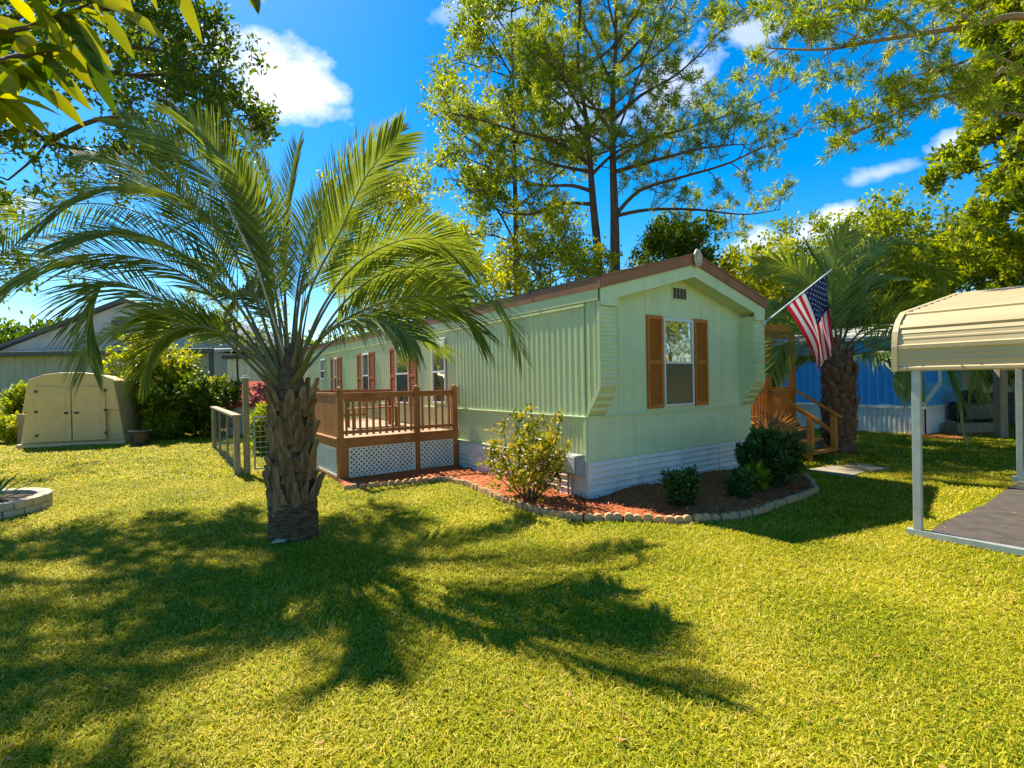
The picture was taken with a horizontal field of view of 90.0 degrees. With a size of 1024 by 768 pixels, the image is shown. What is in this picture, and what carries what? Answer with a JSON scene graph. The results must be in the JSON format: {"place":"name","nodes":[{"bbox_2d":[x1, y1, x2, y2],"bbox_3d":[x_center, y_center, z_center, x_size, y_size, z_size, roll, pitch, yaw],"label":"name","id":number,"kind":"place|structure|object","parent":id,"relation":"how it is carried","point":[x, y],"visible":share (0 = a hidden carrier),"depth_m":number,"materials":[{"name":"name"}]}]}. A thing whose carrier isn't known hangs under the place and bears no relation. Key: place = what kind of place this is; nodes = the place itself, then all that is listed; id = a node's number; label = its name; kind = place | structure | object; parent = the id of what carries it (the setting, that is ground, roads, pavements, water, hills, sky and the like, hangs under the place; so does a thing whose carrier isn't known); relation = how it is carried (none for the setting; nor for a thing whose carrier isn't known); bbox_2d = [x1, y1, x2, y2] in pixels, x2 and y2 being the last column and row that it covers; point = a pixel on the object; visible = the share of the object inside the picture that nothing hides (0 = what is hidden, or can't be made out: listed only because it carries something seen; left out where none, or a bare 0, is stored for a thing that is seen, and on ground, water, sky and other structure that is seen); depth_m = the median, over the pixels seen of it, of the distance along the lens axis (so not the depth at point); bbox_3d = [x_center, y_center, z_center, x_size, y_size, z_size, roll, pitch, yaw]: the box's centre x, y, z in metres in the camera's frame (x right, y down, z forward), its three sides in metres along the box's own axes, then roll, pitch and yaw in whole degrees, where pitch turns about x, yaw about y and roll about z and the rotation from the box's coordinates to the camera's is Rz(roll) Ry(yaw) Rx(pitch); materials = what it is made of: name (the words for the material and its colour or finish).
{"place":"outdoors","nodes":[
{"label":"outdoors","id":0,"kind":"place"},
{"bbox_2d":[0,0,1021,342],"label":"sky","id":1,"kind":"structure","parent":0,"point":[343,65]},
{"bbox_2d":[0,403,1023,767],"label":"ground","id":2,"kind":"structure","parent":0,"point":[536,649],"depth_m":3.42,"materials":[{"name":"green plant"}]},
{"bbox_2d":[0,410,23,443],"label":"plant","id":3,"kind":"object","parent":2,"relation":"on","point":[8,429],"visible":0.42,"depth_m":15.53,"materials":[{"name":"green plant"}]},
{"bbox_2d":[0,378,26,418],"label":"bush","id":4,"kind":"object","parent":2,"relation":"on","point":[12,402],"visible":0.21,"depth_m":17.47,"materials":[{"name":"green plant"}]},
{"bbox_2d":[16,414,24,443],"bbox_3d":[-14.860,1.369,15.724,0.320,0.900,0.400,-1,0,0],"label":"timber post","id":5,"kind":"object","parent":2,"relation":"on","point":[20,420],"visible":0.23,"depth_m":15.52,"materials":[{"name":"grey wood"}]},
{"bbox_2d":[0,487,52,518],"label":"brick planter","id":6,"kind":"object","parent":2,"relation":"on","point":[31,500],"visible":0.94,"depth_m":6.89,"materials":[{"name":"brick"}]},
{"bbox_2d":[0,472,32,498],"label":"agave","id":7,"kind":"object","parent":6,"relation":"on","point":[3,486],"visible":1,"depth_m":6.90,"materials":[{"name":"green plant"}]},
{"bbox_2d":[16,372,142,448],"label":"storage shed","id":8,"kind":"structure","parent":2,"relation":"on","point":[55,415],"depth_m":14.62,"materials":[{"name":"beige plastic"}]},
{"bbox_2d":[34,386,71,442],"bbox_3d":[-12.947,0.843,14.439,0.823,1.579,0.071,-1,0,-19],"label":"door","id":9,"kind":"structure","parent":8,"relation":"in","point":[53,404],"depth_m":14.44,"materials":[{"name":"beige plastic"}]},
{"bbox_2d":[72,386,106,440],"bbox_3d":[-12.148,0.827,14.722,0.823,1.579,0.071,-1,0,-19],"label":"door","id":10,"kind":"structure","parent":8,"relation":"in","point":[89,409],"depth_m":14.72,"materials":[{"name":"beige plastic"}]},
{"bbox_2d":[0,0,263,141],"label":"broadleaf tree","id":11,"kind":"object","parent":2,"relation":"on","point":[86,61],"visible":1,"depth_m":1.70,"materials":[{"name":"green plant"}]},
{"bbox_2d":[128,429,152,446],"bbox_3d":[-10.544,1.534,14.537,0.580,0.430,0.580,-1,0,0],"label":"planter tub","id":12,"kind":"object","parent":2,"relation":"on","point":[139,437],"visible":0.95,"depth_m":14.35,"materials":[{"name":"black plastic"}]},
{"bbox_2d":[0,0,283,310],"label":"oak tree","id":13,"kind":"object","parent":2,"relation":"on","point":[176,69],"visible":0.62,"depth_m":9.05,"materials":[{"name":"green plant"}]},
{"bbox_2d":[99,321,202,437],"bbox_3d":[-11.759,-0.401,16.961,3.019,4.326,2.575,-1,0,21],"label":"bush","id":14,"kind":"object","parent":2,"relation":"on","point":[161,367],"visible":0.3,"depth_m":16.54,"materials":[{"name":"green plant"}]},
{"bbox_2d":[0,298,309,412],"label":"warehouse","id":15,"kind":"structure","parent":2,"relation":"on","point":[23,357],"depth_m":24.72,"materials":[{"name":"grey metal"}]},
{"bbox_2d":[111,320,127,339],"bbox_3d":[-21.392,-2.949,27.922,0.850,1.050,0.080,-1,0,0],"label":"window","id":16,"kind":"structure","parent":15,"relation":"in","point":[111,320],"depth_m":27.88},
{"bbox_2d":[140,406,195,439],"bbox_3d":[-10.755,1.256,16.079,1.526,1.190,1.315,-1,0,0],"label":"bush","id":17,"kind":"object","parent":2,"relation":"on","point":[162,427],"visible":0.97,"depth_m":15.84,"materials":[{"name":"green plant"}]},
{"bbox_2d":[0,310,341,345],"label":"distant woods","id":18,"kind":"object","parent":2,"relation":"on","point":[11,331],"depth_m":34.88,"materials":[{"name":"green plant"}]},
{"bbox_2d":[135,357,250,437],"bbox_3d":[-10.232,0.569,16.721,3.226,3.012,2.882,-1,0,-15],"label":"bush","id":19,"kind":"object","parent":2,"relation":"on","point":[194,400],"visible":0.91,"depth_m":16.16,"materials":[{"name":"green plant"}]},
{"bbox_2d":[198,373,230,430],"bbox_3d":[-10.445,0.673,18.313,1.816,2.232,1.878,-1,0,0],"label":"bush","id":20,"kind":"object","parent":2,"relation":"on","point":[211,379],"visible":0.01,"depth_m":18.18,"materials":[{"name":"green plant"}]},
{"bbox_2d":[210,406,240,474],"bbox_3d":[-6.441,1.135,11.430,0.150,1.120,5.084,-1,0,-34],"label":"wire fence","id":21,"kind":"object","parent":2,"relation":"on","point":[234,433],"visible":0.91,"depth_m":10.72,"materials":[{"name":"grey wood"}]},
{"bbox_2d":[180,229,289,379],"bbox_3d":[-10.126,-2.220,19.168,3.688,7.868,3.067,-1,0,-12],"label":"sapling","id":22,"kind":"object","parent":2,"relation":"on","point":[230,319],"visible":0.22,"depth_m":18.93,"materials":[{"name":"green plant"}]},
{"bbox_2d":[240,375,250,474],"bbox_3d":[-4.926,0.759,9.490,0.160,1.840,0.160,-1,0,-36],"label":"fence post","id":23,"kind":"object","parent":2,"relation":"on","point":[246,419],"visible":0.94,"depth_m":9.45,"materials":[{"name":"grey wood"}]},
{"bbox_2d":[222,355,272,381],"bbox_3d":[-7.363,0.187,23.267,9.300,2.900,3.950,-1,0,-6],"label":"trailer home","id":24,"kind":"object","parent":2,"relation":"on","point":[244,368],"visible":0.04,"depth_m":21.04,"materials":[{"name":"beige metal"}]},
{"bbox_2d":[249,401,269,454],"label":"bush","id":25,"kind":"object","parent":2,"relation":"on","point":[259,423],"visible":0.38,"depth_m":12.21,"materials":[{"name":"green plant"}]},
{"bbox_2d":[222,380,304,434],"bbox_3d":[-8.559,0.792,17.904,2.300,1.800,1.900,-1,0,-9],"label":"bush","id":26,"kind":"object","parent":2,"relation":"on","point":[257,394],"visible":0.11,"depth_m":17.21,"materials":[{"name":"pink plant"}]},
{"bbox_2d":[0,98,534,542],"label":"palm tree","id":27,"kind":"object","parent":2,"relation":"on","point":[293,481],"visible":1,"depth_m":5.28,"materials":[{"name":"green plant"}]},
{"bbox_2d":[272,539,286,542],"bbox_3d":[-2.392,1.616,5.274,0.130,0.028,0.070,-1,0,0],"label":"fallen chip","id":28,"kind":"object","parent":2,"relation":"on","point":[278,540],"visible":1,"depth_m":5.28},
{"bbox_2d":[314,384,458,480],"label":"deck","id":29,"kind":"structure","parent":2,"relation":"on","point":[366,446],"depth_m":9.19,"materials":[{"name":"brown wood"}]},
{"bbox_2d":[253,416,268,469],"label":"wire gate","id":30,"kind":"structure","parent":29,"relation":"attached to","point":[260,452],"depth_m":9.61,"materials":[{"name":"metal"}]},
{"bbox_2d":[344,389,397,427],"bbox_3d":[-3.047,0.525,11.170,1.100,0.800,0.440,-1,0,-35],"label":"garden bench","id":31,"kind":"object","parent":29,"relation":"on","point":[375,399],"visible":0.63,"depth_m":11.25,"materials":[{"name":"brown wood"}]},
{"bbox_2d":[316,157,466,334],"bbox_3d":[-5.351,-4.150,22.350,7.229,11.513,6.214,-1,0,0],"label":"leafy tree","id":32,"kind":"object","parent":2,"relation":"on","point":[405,191],"visible":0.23,"depth_m":21.22,"materials":[{"name":"green plant"}]},
{"bbox_2d":[388,216,533,322],"bbox_3d":[-2.630,-3.079,23.799,6.426,9.266,6.684,-1,0,18],"label":"leafy tree","id":33,"kind":"object","parent":2,"relation":"on","point":[480,255],"visible":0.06,"depth_m":23.10,"materials":[{"name":"green plant"}]},
{"bbox_2d":[415,0,611,294],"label":"tall tree","id":34,"kind":"object","parent":2,"relation":"on","point":[467,170],"visible":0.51,"depth_m":19.11,"materials":[{"name":"green plant"}]},
{"bbox_2d":[517,501,524,509],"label":"edging brick","id":35,"kind":"object","parent":2,"relation":"on","point":[520,504],"visible":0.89,"depth_m":6.55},
{"bbox_2d":[475,402,571,505],"bbox_3d":[0.157,0.987,6.879,1.343,1.531,1.431,-1,0,0],"label":"golden shrub","id":36,"kind":"object","parent":2,"relation":"on","point":[531,456],"visible":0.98,"depth_m":6.75,"materials":[{"name":"green plant"}]},
{"bbox_2d":[523,503,530,510],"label":"edging brick","id":37,"kind":"object","parent":2,"relation":"on","point":[525,506],"visible":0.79,"depth_m":6.47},
{"bbox_2d":[528,505,535,512],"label":"edging brick","id":38,"kind":"object","parent":2,"relation":"on","point":[531,508],"visible":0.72,"depth_m":6.37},
{"bbox_2d":[303,249,767,498],"bbox_3d":[-2.228,-0.215,14.947,4.394,3.624,17.490,-1,0,-35],"label":"mobile home","id":39,"kind":"object","parent":2,"relation":"on","point":[643,374],"visible":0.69,"depth_m":8.13,"materials":[{"name":"green metal"}]},
{"bbox_2d":[320,359,325,378],"bbox_3d":[-6.423,-0.503,17.355,0.040,0.680,0.600,-1,0,-35],"label":"window","id":40,"kind":"structure","parent":39,"relation":"in","point":[322,361],"depth_m":17.38,"materials":[{"name":"glass"}]},
{"bbox_2d":[333,358,336,389],"bbox_3d":[-5.566,-0.171,16.165,0.040,1.300,0.370,-1,0,-35],"label":"window","id":41,"kind":"structure","parent":39,"relation":"in","point":[335,359],"depth_m":16.21,"materials":[{"name":"white glass"}]},
{"bbox_2d":[361,353,368,389],"bbox_3d":[-3.988,-0.185,13.956,0.040,1.300,0.560,-1,0,-35],"label":"window","id":42,"kind":"structure","parent":39,"relation":"in","point":[365,368],"depth_m":13.98,"materials":[{"name":"white glass"}]},
{"bbox_2d":[395,348,408,403],"bbox_3d":[-2.566,-0.199,11.961,0.040,1.300,0.780,-1,0,-35],"label":"window","id":43,"kind":"structure","parent":39,"relation":"in","point":[401,372],"depth_m":12.00,"materials":[{"name":"white glass"}]},
{"bbox_2d":[431,337,446,403],"bbox_3d":[-1.500,-0.273,10.461,0.040,1.330,0.620,-1,0,-35],"label":"window","id":44,"kind":"structure","parent":39,"relation":"in","point":[438,366],"depth_m":10.45,"materials":[{"name":"glass"}]},
{"bbox_2d":[663,317,694,405],"bbox_3d":[2.659,-0.349,8.147,0.790,1.380,0.040,-1,0,-35],"label":"window","id":45,"kind":"structure","parent":39,"relation":"in","point":[678,334],"depth_m":8.15,"materials":[{"name":"glass"}]},
{"bbox_2d":[763,269,832,371],"bbox_3d":[5.044,-1.094,9.036,1.162,1.826,0.185,-1,0,14],"label":"flag","id":46,"kind":"object","parent":39,"relation":"attached to","point":[808,309],"visible":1,"depth_m":9.00,"materials":[{"name":"multicoloured fabric"}]},
{"bbox_2d":[534,506,541,514],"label":"edging brick","id":47,"kind":"object","parent":2,"relation":"on","point":[537,510],"visible":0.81,"depth_m":6.28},
{"bbox_2d":[541,507,549,515],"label":"edging brick","id":48,"kind":"object","parent":2,"relation":"on","point":[545,510],"visible":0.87,"depth_m":6.21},
{"bbox_2d":[548,510,556,517],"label":"edging brick","id":49,"kind":"object","parent":2,"relation":"on","point":[551,513],"visible":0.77,"depth_m":6.13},
{"bbox_2d":[421,0,684,273],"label":"pine tree","id":50,"kind":"object","parent":2,"relation":"on","point":[533,106],"visible":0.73,"depth_m":16.84,"materials":[{"name":"green plant"}]},
{"bbox_2d":[484,195,622,295],"bbox_3d":[1.231,-1.983,15.957,4.562,7.026,4.731,-1,0,33],"label":"leafy tree","id":51,"kind":"object","parent":2,"relation":"on","point":[542,251],"visible":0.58,"depth_m":15.22,"materials":[{"name":"green plant"}]},
{"bbox_2d":[556,510,565,518],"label":"edging brick","id":52,"kind":"object","parent":2,"relation":"on","point":[560,514],"visible":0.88,"depth_m":6.06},
{"bbox_2d":[565,511,574,519],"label":"edging brick","id":53,"kind":"object","parent":2,"relation":"on","point":[569,515],"visible":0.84,"depth_m":6.00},
{"bbox_2d":[338,464,817,520],"bbox_3d":[1.504,1.528,8.235,9.950,0.093,6.450,-1,0,0],"label":"mulch bed","id":54,"kind":"object","parent":2,"relation":"on","point":[650,498],"visible":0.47,"depth_m":6.93,"materials":[{"name":"brown wood"}]},
{"bbox_2d":[744,459,776,490],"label":"green shrub","id":55,"kind":"object","parent":54,"relation":"on","point":[759,471],"visible":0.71,"depth_m":7.24,"materials":[{"name":"green plant"}]},
{"bbox_2d":[766,502,774,510],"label":"edging brick","id":56,"kind":"object","parent":54,"relation":"on","point":[772,505],"visible":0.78,"depth_m":6.25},
{"bbox_2d":[574,513,583,521],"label":"edging brick","id":57,"kind":"object","parent":2,"relation":"on","point":[579,516],"visible":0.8,"depth_m":5.96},
{"bbox_2d":[584,513,593,521],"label":"edging brick","id":58,"kind":"object","parent":2,"relation":"on","point":[588,516],"visible":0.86,"depth_m":5.92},
{"bbox_2d":[593,513,602,520],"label":"edging brick","id":59,"kind":"object","parent":2,"relation":"on","point":[597,516],"visible":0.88,"depth_m":5.92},
{"bbox_2d":[604,512,613,520],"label":"edging brick","id":60,"kind":"object","parent":2,"relation":"on","point":[608,516],"visible":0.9,"depth_m":5.92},
{"bbox_2d":[613,512,622,520],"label":"edging brick","id":61,"kind":"object","parent":2,"relation":"on","point":[618,516],"visible":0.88,"depth_m":5.92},
{"bbox_2d":[624,512,632,520],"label":"edging brick","id":62,"kind":"object","parent":2,"relation":"on","point":[628,516],"visible":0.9,"depth_m":5.90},
{"bbox_2d":[633,514,641,521],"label":"edging brick","id":63,"kind":"object","parent":2,"relation":"on","point":[637,517],"visible":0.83,"depth_m":5.88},
{"bbox_2d":[643,513,652,521],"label":"edging brick","id":64,"kind":"object","parent":2,"relation":"on","point":[648,517],"visible":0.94,"depth_m":5.86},
{"bbox_2d":[654,515,663,523],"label":"edging brick","id":65,"kind":"object","parent":2,"relation":"on","point":[658,518],"visible":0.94,"depth_m":5.82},
{"bbox_2d":[500,0,833,270],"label":"pine tree","id":66,"kind":"object","parent":2,"relation":"on","point":[644,38],"visible":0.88,"depth_m":16.13,"materials":[{"name":"green plant"}]},
{"bbox_2d":[665,515,674,524],"bbox_3d":[1.790,1.538,5.798,0.104,0.095,0.060,-2,5,24],"label":"edging brick","id":67,"kind":"object","parent":2,"relation":"on","point":[669,518],"visible":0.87,"depth_m":5.77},
{"bbox_2d":[621,207,731,273],"bbox_3d":[6.158,-2.575,19.164,3.846,8.004,4.513,-1,0,-28],"label":"leafy tree","id":68,"kind":"object","parent":2,"relation":"on","point":[661,239],"visible":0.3,"depth_m":18.18,"materials":[{"name":"green plant"}]},
{"bbox_2d":[674,515,683,523],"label":"edging brick","id":69,"kind":"object","parent":2,"relation":"on","point":[678,519],"visible":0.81,"depth_m":5.76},
{"bbox_2d":[655,464,704,505],"bbox_3d":[2.153,1.319,6.516,0.630,0.626,0.534,-1,0,0],"label":"green shrub","id":70,"kind":"object","parent":2,"relation":"on","point":[681,488],"visible":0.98,"depth_m":6.42,"materials":[{"name":"green plant"}]},
{"bbox_2d":[682,515,692,523],"bbox_3d":[1.989,1.535,5.816,0.104,0.095,0.060,-1,-5,-13],"label":"edging brick","id":71,"kind":"object","parent":2,"relation":"on","point":[687,518],"visible":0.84,"depth_m":5.79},
{"bbox_2d":[692,513,702,522],"bbox_3d":[2.115,1.523,5.830,0.104,0.095,0.060,-5,1,-12],"label":"edging brick","id":72,"kind":"object","parent":2,"relation":"on","point":[697,517],"visible":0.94,"depth_m":5.80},
{"bbox_2d":[701,513,711,521],"bbox_3d":[2.218,1.524,5.854,0.104,0.095,0.060,-5,-2,-5],"label":"edging brick","id":73,"kind":"object","parent":2,"relation":"on","point":[706,517],"visible":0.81,"depth_m":5.83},
{"bbox_2d":[711,513,720,521],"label":"edging brick","id":74,"kind":"object","parent":2,"relation":"on","point":[715,516],"visible":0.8,"depth_m":5.83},
{"bbox_2d":[720,513,730,521],"bbox_3d":[2.454,1.533,5.880,0.104,0.095,0.060,-4,3,-8],"label":"edging brick","id":75,"kind":"object","parent":2,"relation":"on","point":[724,516],"visible":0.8,"depth_m":5.85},
{"bbox_2d":[729,511,738,520],"bbox_3d":[2.554,1.518,5.892,0.104,0.095,0.060,0,5,-2],"label":"edging brick","id":76,"kind":"object","parent":2,"relation":"on","point":[734,515],"visible":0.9,"depth_m":5.86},
{"bbox_2d":[718,466,761,498],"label":"green shrub","id":77,"kind":"object","parent":2,"relation":"on","point":[737,483],"visible":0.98,"depth_m":6.91,"materials":[{"name":"green plant"}]},
{"bbox_2d":[737,511,746,519],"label":"edging brick","id":78,"kind":"object","parent":2,"relation":"on","point":[742,514],"visible":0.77,"depth_m":5.91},
{"bbox_2d":[751,508,759,516],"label":"edging brick","id":79,"kind":"object","parent":2,"relation":"on","point":[755,511],"visible":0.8,"depth_m":6.03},
{"bbox_2d":[760,504,769,514],"bbox_3d":[3.055,1.513,6.177,0.150,0.095,0.060,-5,3,-42],"label":"edging brick","id":80,"kind":"object","parent":2,"relation":"on","point":[766,507],"visible":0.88,"depth_m":6.15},
{"bbox_2d":[713,235,833,346],"bbox_3d":[9.122,-2.067,20.028,5.422,6.864,5.809,-1,0,0],"label":"leafy tree","id":81,"kind":"object","parent":2,"relation":"on","point":[735,257],"visible":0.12,"depth_m":18.64,"materials":[{"name":"green plant"}]},
{"bbox_2d":[733,419,814,485],"bbox_3d":[3.824,1.081,7.575,0.943,1.085,0.989,-1,0,-29],"label":"green shrub","id":82,"kind":"object","parent":2,"relation":"on","point":[769,447],"visible":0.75,"depth_m":7.39,"materials":[{"name":"green plant"}]},
{"bbox_2d":[773,500,781,508],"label":"edging brick","id":83,"kind":"object","parent":2,"relation":"on","point":[778,503],"visible":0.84,"depth_m":6.34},
{"bbox_2d":[751,407,806,433],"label":"fan palm","id":84,"kind":"object","parent":2,"relation":"on","point":[764,423],"visible":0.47,"depth_m":9.61,"materials":[{"name":"plant"}]},
{"bbox_2d":[783,496,793,504],"bbox_3d":[3.554,1.495,6.574,0.150,0.095,0.060,-5,-1,-33],"label":"edging brick","id":85,"kind":"object","parent":2,"relation":"on","point":[790,500],"visible":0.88,"depth_m":6.54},
{"bbox_2d":[751,324,842,461],"bbox_3d":[4.584,0.148,11.120,2.300,2.700,3.861,-1,0,-35],"label":"porch","id":86,"kind":"object","parent":2,"relation":"on","point":[771,399],"visible":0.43,"depth_m":10.33,"materials":[{"name":"orange wood"}]},
{"bbox_2d":[796,493,804,500],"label":"edging brick","id":87,"kind":"object","parent":2,"relation":"on","point":[801,496],"visible":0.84,"depth_m":6.73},
{"bbox_2d":[808,465,866,477],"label":"stepping slab","id":88,"kind":"structure","parent":2,"relation":"on","point":[833,470],"depth_m":8.66,"materials":[{"name":"concrete"}]},
{"bbox_2d":[726,180,984,404],"bbox_3d":[14.012,-3.203,20.981,9.140,8.946,8.824,-1,0,0],"label":"leafy tree","id":89,"kind":"object","parent":2,"relation":"on","point":[892,222],"visible":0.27,"depth_m":18.93,"materials":[{"name":"green plant"}]},
{"bbox_2d":[751,324,961,434],"bbox_3d":[8.621,-0.233,20.438,4.400,3.200,14.600,-1,0,-35],"label":"mobile home","id":90,"kind":"object","parent":2,"relation":"on","point":[879,410],"visible":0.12,"depth_m":14.61,"materials":[{"name":"blue metal"}]},
{"bbox_2d":[702,0,1023,165],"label":"pine tree","id":91,"kind":"object","parent":2,"relation":"on","point":[893,84],"visible":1,"depth_m":7.96,"materials":[{"name":"green plant"}]},
{"bbox_2d":[842,463,889,471],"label":"stepping slab","id":92,"kind":"structure","parent":2,"relation":"on","point":[870,467],"depth_m":8.93,"materials":[{"name":"concrete"}]},
{"bbox_2d":[744,216,999,453],"bbox_3d":[7.782,-0.992,10.780,6.899,4.868,3.757,-1,0,0],"label":"palm tree","id":93,"kind":"object","parent":2,"relation":"on","point":[839,372],"visible":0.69,"depth_m":10.71,"materials":[{"name":"green plant"}]},
{"bbox_2d":[851,219,1023,323],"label":"leafy tree","id":94,"kind":"object","parent":2,"relation":"on","point":[984,287],"visible":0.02,"depth_m":22.07,"materials":[{"name":"green plant"}]},
{"bbox_2d":[862,370,1023,424],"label":"mobile home","id":95,"kind":"object","parent":2,"relation":"on","point":[1011,402],"visible":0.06,"depth_m":15.80,"materials":[{"name":"grey"}]},
{"bbox_2d":[901,431,1015,438],"bbox_3d":[12.158,1.337,13.499,3.200,0.020,1.000,-1,0,-6],"label":"mulch strip","id":96,"kind":"object","parent":2,"relation":"on","point":[990,433],"visible":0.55,"depth_m":13.44,"materials":[{"name":"brown wood"}]},
{"bbox_2d":[911,0,1023,387],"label":"leafy tree","id":97,"kind":"object","parent":2,"relation":"on","point":[1005,179],"visible":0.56,"depth_m":14.51,"materials":[{"name":"green plant"}]},
{"bbox_2d":[923,425,1013,439],"bbox_3d":[12.946,1.312,14.423,5.200,0.030,0.800,-1,0,-35],"label":"mulch strip","id":98,"kind":"object","parent":2,"relation":"on","point":[944,435],"visible":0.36,"depth_m":13.39,"materials":[{"name":"brown wood"}]},
{"bbox_2d":[944,422,992,432],"bbox_3d":[12.505,1.198,14.013,1.100,0.280,0.400,-1,0,-6],"label":"timber edging","id":99,"kind":"object","parent":98,"relation":"on","point":[952,427],"visible":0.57,"depth_m":13.83,"materials":[{"name":"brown wood"}]},
{"bbox_2d":[948,389,992,421],"bbox_3d":[12.831,0.740,14.300,1.050,1.180,0.660,-1,0,-11],"label":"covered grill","id":100,"kind":"object","parent":98,"relation":"on","point":[984,415],"visible":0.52,"depth_m":14.08,"materials":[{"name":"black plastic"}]},
{"bbox_2d":[992,369,1007,437],"bbox_3d":[12.213,0.475,12.803,0.200,1.750,0.200,-1,0,0],"label":"timber post","id":101,"kind":"object","parent":2,"relation":"on","point":[1000,408],"visible":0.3,"depth_m":12.71,"materials":[{"name":"grey wood"}]},
{"bbox_2d":[1023,396,1023,450],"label":"air conditioner","id":102,"kind":"object","parent":2,"relation":"on","point":[1023,423],"visible":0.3,"depth_m":10.44,"materials":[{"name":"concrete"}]},
{"bbox_2d":[931,483,1023,547],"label":"driveway","id":103,"kind":"structure","parent":0,"point":[997,519],"depth_m":5.61,"materials":[{"name":"concrete"}]},
{"bbox_2d":[891,285,1023,556],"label":"carport","id":104,"kind":"object","parent":103,"relation":"on","point":[978,330],"visible":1,"depth_m":5.04,"materials":[{"name":"beige paint"}]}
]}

